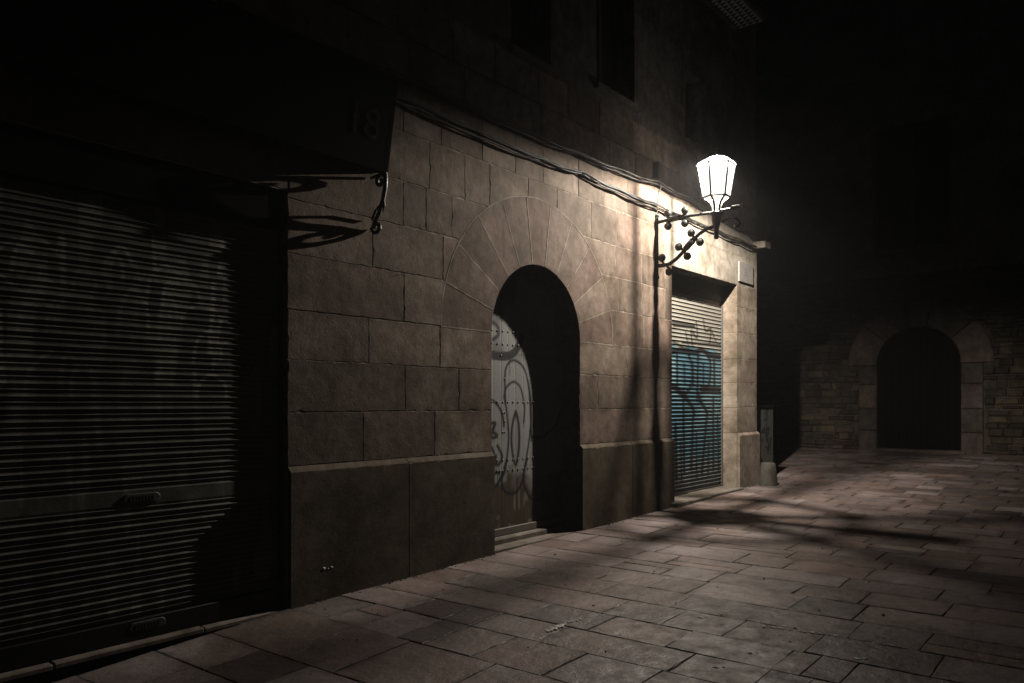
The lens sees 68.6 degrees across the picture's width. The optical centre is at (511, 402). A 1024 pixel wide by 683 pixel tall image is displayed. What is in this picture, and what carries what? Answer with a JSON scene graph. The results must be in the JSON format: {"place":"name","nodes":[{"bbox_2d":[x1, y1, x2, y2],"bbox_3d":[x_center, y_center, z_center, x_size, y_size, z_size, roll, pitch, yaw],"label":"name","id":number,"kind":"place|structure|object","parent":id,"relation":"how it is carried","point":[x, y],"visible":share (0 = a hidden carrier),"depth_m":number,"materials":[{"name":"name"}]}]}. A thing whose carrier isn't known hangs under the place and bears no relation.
{"place":"outdoors","nodes":[
{"label":"outdoors","id":0,"kind":"place"},
{"bbox_2d":[0,454,1023,682],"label":"ground","id":1,"kind":"structure","parent":0,"point":[481,621],"depth_m":5.08,"materials":[{"name":"grey stone"}]},
{"bbox_2d":[0,0,770,682],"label":"stone building","id":2,"kind":"structure","parent":1,"relation":"on","point":[264,374],"depth_m":6.05,"materials":[{"name":"stone"}]},
{"bbox_2d":[0,0,397,233],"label":"shop signboard","id":3,"kind":"object","parent":2,"relation":"attached to","point":[213,60],"visible":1,"depth_m":4.81,"materials":[{"name":"black paint"}]},
{"bbox_2d":[217,2,757,241],"bbox_3d":[1.031,-2.725,8.632,0.034,0.197,9.401,0,0,40],"label":"cable","id":4,"kind":"object","parent":2,"relation":"attached to","point":[444,97],"visible":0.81,"depth_m":7.08,"materials":[{"name":"black rubber"}]},
{"bbox_2d":[216,0,759,238],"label":"cable","id":5,"kind":"object","parent":2,"relation":"attached to","point":[239,10],"visible":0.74,"depth_m":6.39,"materials":[{"name":"black rubber"}]},
{"bbox_2d":[220,0,760,240],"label":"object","id":6,"kind":"object","parent":2,"relation":"attached to","point":[353,56],"visible":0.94,"depth_m":6.53,"materials":[{"name":"black rubber"}]},
{"bbox_2d":[492,268,561,536],"bbox_3d":[0.085,-0.073,7.963,0.040,2.876,1.485,0,0,40],"label":"door","id":7,"kind":"structure","parent":2,"relation":"in","point":[526,332],"depth_m":8.04,"materials":[{"name":"grey paint"}]},
{"bbox_2d":[508,0,558,77],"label":"window","id":8,"kind":"structure","parent":2,"relation":"in","point":[522,46],"depth_m":7.98,"materials":[{"name":"brown wood"}]},
{"bbox_2d":[396,100,756,249],"bbox_3d":[0.996,-2.507,8.598,0.032,0.100,9.301,0,0,40],"label":"cable","id":9,"kind":"object","parent":2,"relation":"attached to","point":[465,132],"visible":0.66,"depth_m":7.65,"materials":[{"name":"black rubber"}]},
{"bbox_2d":[396,96,756,246],"bbox_3d":[1.012,-2.530,8.583,0.030,0.080,9.301,0,0,40],"label":"cable","id":10,"kind":"object","parent":2,"relation":"attached to","point":[445,117],"visible":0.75,"depth_m":7.68,"materials":[{"name":"black rubber"}]},
{"bbox_2d":[397,95,755,245],"bbox_3d":[0.992,-2.547,8.601,0.038,0.075,9.301,0,0,40],"label":"cable","id":11,"kind":"object","parent":2,"relation":"attached to","point":[534,154],"visible":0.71,"depth_m":7.86,"materials":[{"name":"black rubber"}]},
{"bbox_2d":[594,0,640,112],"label":"window","id":12,"kind":"structure","parent":2,"relation":"in","point":[607,11],"depth_m":9.29,"materials":[{"name":"brown wood"}]},
{"bbox_2d":[653,161,661,213],"bbox_3d":[1.860,-2.750,9.637,0.105,0.700,0.116,0,0,40],"label":"junction box","id":13,"kind":"object","parent":2,"relation":"attached to","point":[656,170],"visible":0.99,"depth_m":9.63,"materials":[{"name":"black paint"}]},
{"bbox_2d":[684,84,707,153],"bbox_3d":[2.483,-4.105,10.647,0.350,1.050,0.605,0,0,40],"label":"window","id":14,"kind":"structure","parent":2,"relation":"in","point":[687,141],"depth_m":10.66,"materials":[{"name":"brown wood"}]},
{"bbox_2d":[656,145,743,279],"bbox_3d":[2.313,-2.374,9.323,1.161,1.571,0.482,0,0,40],"label":"wall lantern","id":15,"kind":"object","parent":2,"relation":"attached to","point":[716,161],"depth_m":9.30,"materials":[{"name":"black paint"}]},
{"bbox_2d":[702,0,737,29],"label":"window","id":16,"kind":"structure","parent":2,"relation":"in","point":[707,2],"depth_m":11.16,"materials":[{"name":"brown wood"}]},
{"bbox_2d":[738,261,752,284],"bbox_3d":[3.709,-2.055,11.901,0.026,0.310,0.550,0,0,40],"label":"street plaque","id":17,"kind":"object","parent":2,"relation":"attached to","point":[745,272],"visible":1,"depth_m":11.87,"materials":[{"name":"ceramic"}]},
{"bbox_2d":[757,405,773,465],"bbox_3d":[4.174,0.675,13.016,0.465,1.270,0.800,0,0,40],"label":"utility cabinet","id":18,"kind":"object","parent":2,"relation":"attached to","point":[765,421],"visible":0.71,"depth_m":12.90,"materials":[{"name":"grey metal"}]},
{"bbox_2d":[758,462,777,485],"bbox_3d":[4.119,1.201,12.083,0.302,0.488,0.303,0,0,40],"label":"guard stone","id":19,"kind":"object","parent":1,"relation":"on","point":[768,474],"visible":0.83,"depth_m":11.97,"materials":[{"name":"grey stone"}]},
{"bbox_2d":[756,0,1023,455],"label":"rubble house","id":20,"kind":"structure","parent":1,"relation":"on","point":[890,205],"depth_m":18.34,"materials":[{"name":"stone"}]},
{"bbox_2d":[857,117,962,259],"bbox_3d":[9.514,-5.125,17.954,2.230,3.150,0.580,0,0,40],"label":"window","id":21,"kind":"structure","parent":20,"relation":"in","point":[912,164],"depth_m":18.10,"materials":[{"name":"brown wood"}]},
{"bbox_2d":[880,328,960,449],"bbox_3d":[9.859,-0.300,18.109,1.824,3.100,0.060,0,0,40],"label":"door","id":22,"kind":"structure","parent":20,"relation":"in","point":[920,368],"depth_m":18.08,"materials":[{"name":"black"}]},
{"bbox_2d":[52,446,1023,682],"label":"pavement","id":23,"kind":"structure","parent":0,"point":[976,631],"depth_m":5.47,"materials":[{"name":"stone"}]},
{"bbox_2d":[546,618,580,630],"bbox_3d":[0.344,1.472,4.996,0.058,0.010,0.354,0,0,40],"label":"paint streak","id":24,"kind":"object","parent":23,"relation":"on","point":[559,625],"visible":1,"depth_m":4.95,"materials":[{"name":"white paint"}]},
{"bbox_2d":[252,485,1001,676],"bbox_3d":[2.939,1.440,6.684,5.442,0.251,9.875,0,0,40],"label":"grit","id":25,"kind":"object","parent":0,"point":[565,584],"visible":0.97,"depth_m":6.36,"materials":[{"name":"grey gravel"}]}
]}

